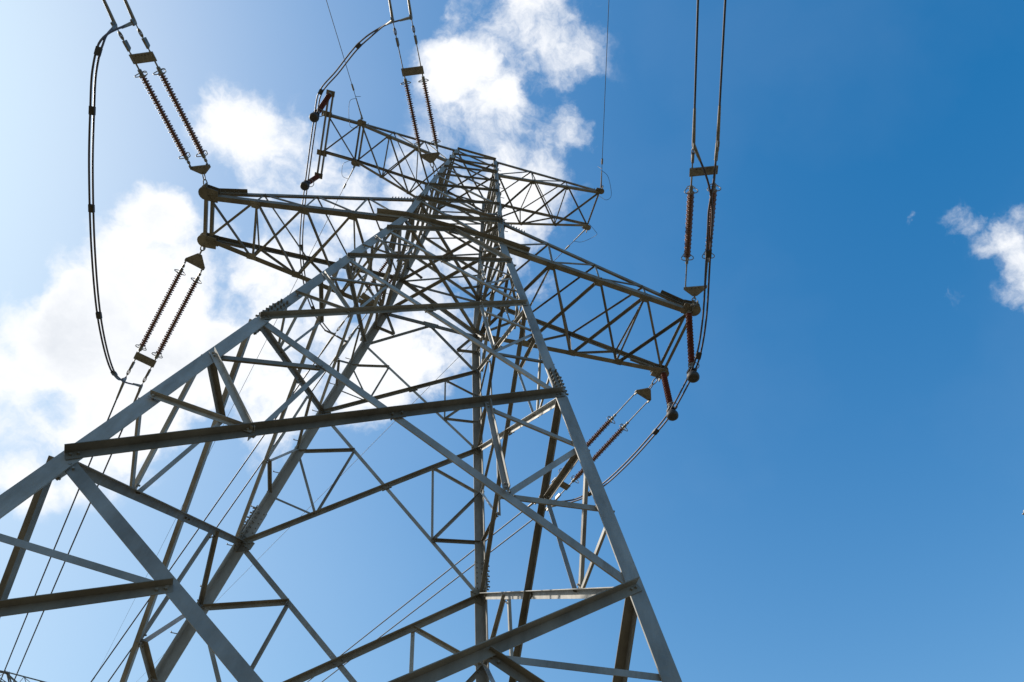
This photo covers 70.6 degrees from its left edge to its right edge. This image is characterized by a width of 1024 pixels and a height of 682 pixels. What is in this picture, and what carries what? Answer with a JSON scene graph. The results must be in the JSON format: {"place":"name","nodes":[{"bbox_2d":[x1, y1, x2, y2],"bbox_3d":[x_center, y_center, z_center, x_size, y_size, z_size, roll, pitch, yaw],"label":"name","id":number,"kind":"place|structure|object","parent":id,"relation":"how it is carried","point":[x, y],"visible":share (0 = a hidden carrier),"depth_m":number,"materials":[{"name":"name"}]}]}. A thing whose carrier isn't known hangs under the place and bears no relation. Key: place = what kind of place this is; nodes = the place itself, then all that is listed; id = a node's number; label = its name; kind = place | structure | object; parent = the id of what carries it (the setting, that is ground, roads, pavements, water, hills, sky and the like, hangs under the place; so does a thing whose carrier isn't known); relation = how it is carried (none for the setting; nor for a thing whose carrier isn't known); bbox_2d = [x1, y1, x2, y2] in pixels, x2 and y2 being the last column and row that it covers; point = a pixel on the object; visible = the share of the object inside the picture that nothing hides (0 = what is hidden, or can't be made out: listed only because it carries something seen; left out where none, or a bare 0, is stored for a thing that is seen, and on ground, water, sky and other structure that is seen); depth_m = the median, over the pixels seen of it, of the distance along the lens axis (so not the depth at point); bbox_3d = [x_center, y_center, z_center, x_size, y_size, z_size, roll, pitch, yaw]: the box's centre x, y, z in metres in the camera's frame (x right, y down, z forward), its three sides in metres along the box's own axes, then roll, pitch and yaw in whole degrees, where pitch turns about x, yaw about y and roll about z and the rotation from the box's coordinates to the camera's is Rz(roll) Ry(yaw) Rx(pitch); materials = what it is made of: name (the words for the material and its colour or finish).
{"place":"outdoors","nodes":[
{"label":"outdoors","id":0,"kind":"place"},
{"bbox_2d":[0,0,1023,681],"label":"sky","id":1,"kind":"structure","parent":0,"point":[836,494],"materials":[{"name":"blue"}]},
{"bbox_3d":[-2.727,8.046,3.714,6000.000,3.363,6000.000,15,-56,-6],"label":"ground","id":2,"kind":"structure","parent":0,"visible":0},
{"bbox_2d":[0,670,44,681],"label":"lattice pylon","id":3,"kind":"object","parent":2,"relation":"on","point":[7,673],"visible":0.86,"depth_m":42.55,"materials":[{"name":"metal"}]},
{"bbox_2d":[0,399,116,681],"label":"power line","id":4,"kind":"object","parent":3,"relation":"attached to","point":[53,549],"visible":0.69,"depth_m":21.95,"materials":[{"name":"metal"}]},
{"bbox_2d":[13,429,122,681],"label":"power line","id":5,"kind":"object","parent":3,"relation":"attached to","point":[63,564],"visible":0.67,"depth_m":22.35,"materials":[{"name":"metal"}]},
{"bbox_2d":[0,89,700,681],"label":"lattice pylon","id":6,"kind":"object","parent":2,"relation":"on","point":[482,653],"visible":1,"depth_m":12.17,"materials":[{"name":"metal"}]},
{"bbox_2d":[102,0,210,186],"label":"insulator string","id":7,"kind":"object","parent":6,"relation":"attached to","point":[143,57],"visible":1,"depth_m":15.38,"materials":[{"name":"brown ceramic"}]},
{"bbox_2d":[88,21,142,386],"bbox_3d":[-8.688,-2.301,15.889,0.473,2.041,8.803,13,-56,-5],"label":"jumper loop","id":8,"kind":"object","parent":7,"relation":"hanging from","point":[92,109],"visible":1,"depth_m":14.46,"materials":[{"name":"metal"}]},
{"bbox_2d":[116,242,204,401],"bbox_3d":[-8.737,-0.438,18.161,0.709,1.585,4.761,29,-59,-15],"label":"insulator string","id":9,"kind":"object","parent":6,"relation":"attached to","point":[196,260],"visible":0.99,"depth_m":18.09,"materials":[{"name":"brown ceramic"}]},
{"bbox_2d":[93,159,355,680],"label":"earth wire","id":10,"kind":"object","parent":6,"relation":"attached to","point":[266,339],"visible":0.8,"depth_m":28.93,"materials":[{"name":"metal"}]},
{"bbox_2d":[300,174,319,190],"bbox_3d":[-6.380,-5.143,23.073,0.303,1.502,0.411,-12,-58,12],"label":"jumper support","id":11,"kind":"object","parent":6,"relation":"attached to","point":[304,185],"visible":0.95,"depth_m":22.60,"materials":[{"name":"brown ceramic"}]},
{"bbox_2d":[309,92,331,122],"bbox_3d":[-5.680,-7.002,21.656,0.327,1.682,0.465,15,-56,-6],"label":"jumper support","id":12,"kind":"object","parent":6,"relation":"attached to","point":[313,116],"visible":0.93,"depth_m":21.42,"materials":[{"name":"brown ceramic"}]},
{"bbox_2d":[326,0,362,127],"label":"earth wire","id":13,"kind":"object","parent":6,"relation":"attached to","point":[348,72],"visible":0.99,"depth_m":22.05,"materials":[{"name":"metal"}]},
{"bbox_2d":[320,235,417,361],"bbox_3d":[-4.267,-1.460,22.360,0.729,1.626,4.951,35,-60,-18],"label":"insulator string","id":14,"kind":"object","parent":6,"relation":"attached to","point":[364,296],"visible":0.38,"depth_m":22.61,"materials":[{"name":"brown ceramic"}]},
{"bbox_2d":[91,354,320,681],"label":"power line","id":15,"kind":"object","parent":14,"relation":"attached to","point":[193,535],"visible":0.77,"depth_m":22.82,"materials":[{"name":"metal"}]},
{"bbox_2d":[108,361,332,681],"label":"power line","id":16,"kind":"object","parent":14,"relation":"attached to","point":[227,511],"visible":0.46,"depth_m":22.94,"materials":[{"name":"metal"}]},
{"bbox_2d":[299,16,409,341],"bbox_3d":[-5.016,-4.821,21.110,2.594,2.526,9.870,15,-56,-6],"label":"jumper loop","id":17,"kind":"object","parent":14,"relation":"attached to","point":[358,45],"visible":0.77,"depth_m":21.12,"materials":[{"name":"metal"}]},
{"bbox_2d":[154,223,596,663],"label":"earth wire","id":18,"kind":"object","parent":6,"relation":"attached to","point":[426,389],"visible":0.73,"depth_m":31.91,"materials":[{"name":"metal"}]},
{"bbox_2d":[388,0,440,173],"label":"insulator string","id":19,"kind":"object","parent":6,"relation":"attached to","point":[430,158],"visible":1,"depth_m":19.14,"materials":[{"name":"brown ceramic"}]},
{"bbox_2d":[521,374,660,512],"bbox_3d":[2.191,3.011,20.072,0.728,0.956,5.982,32,-60,-16],"label":"insulator string","id":20,"kind":"object","parent":6,"relation":"attached to","point":[645,393],"visible":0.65,"depth_m":19.71,"materials":[{"name":"brown ceramic"}]},
{"bbox_2d":[307,512,520,681],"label":"power line","id":21,"kind":"object","parent":20,"relation":"attached to","point":[425,588],"visible":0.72,"depth_m":24.51,"materials":[{"name":"metal"}]},
{"bbox_2d":[322,519,531,681],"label":"power line","id":22,"kind":"object","parent":20,"relation":"attached to","point":[440,590],"visible":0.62,"depth_m":24.47,"materials":[{"name":"metal"}]},
{"bbox_2d":[599,2,611,199],"bbox_3d":[1.520,-17.844,7.198,0.435,13.080,40.275,-1,-56,5],"label":"earth wire","id":23,"kind":"object","parent":6,"relation":"attached to","point":[604,111],"visible":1,"depth_m":21.72,"materials":[{"name":"metal"}]},
{"bbox_2d":[661,370,678,420],"bbox_3d":[3.902,1.276,18.049,0.296,2.006,0.326,-30,-63,22],"label":"jumper support","id":24,"kind":"object","parent":6,"relation":"attached to","point":[672,414],"visible":0.99,"depth_m":17.76,"materials":[{"name":"brown ceramic"}]},
{"bbox_2d":[686,310,699,382],"bbox_3d":[4.234,0.099,17.125,0.325,2.195,0.678,15,-56,-6],"label":"jumper support","id":25,"kind":"object","parent":6,"relation":"attached to","point":[693,376],"visible":0.92,"depth_m":16.94,"materials":[{"name":"brown ceramic"}]},
{"bbox_2d":[551,143,718,506],"bbox_3d":[3.072,0.763,17.343,2.083,1.219,11.444,15,-56,-6],"label":"jumper loop","id":26,"kind":"object","parent":25,"relation":"attached to","point":[698,355],"visible":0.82,"depth_m":15.88,"materials":[{"name":"metal"}]},
{"bbox_2d":[681,105,720,310],"bbox_3d":[4.063,-2.582,15.754,0.749,1.607,5.478,-4,-56,7],"label":"insulator string","id":27,"kind":"object","parent":6,"relation":"attached to","point":[694,291],"visible":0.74,"depth_m":15.13,"materials":[{"name":"brown ceramic"}]},
{"bbox_2d":[694,0,698,108],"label":"power line","id":28,"kind":"object","parent":27,"relation":"attached to","point":[696,45],"visible":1,"depth_m":12.95,"materials":[{"name":"metal"}]},
{"bbox_2d":[719,0,726,105],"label":"power line","id":29,"kind":"object","parent":27,"relation":"attached to","point":[722,49],"visible":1,"depth_m":12.93,"materials":[{"name":"metal"}]}
]}

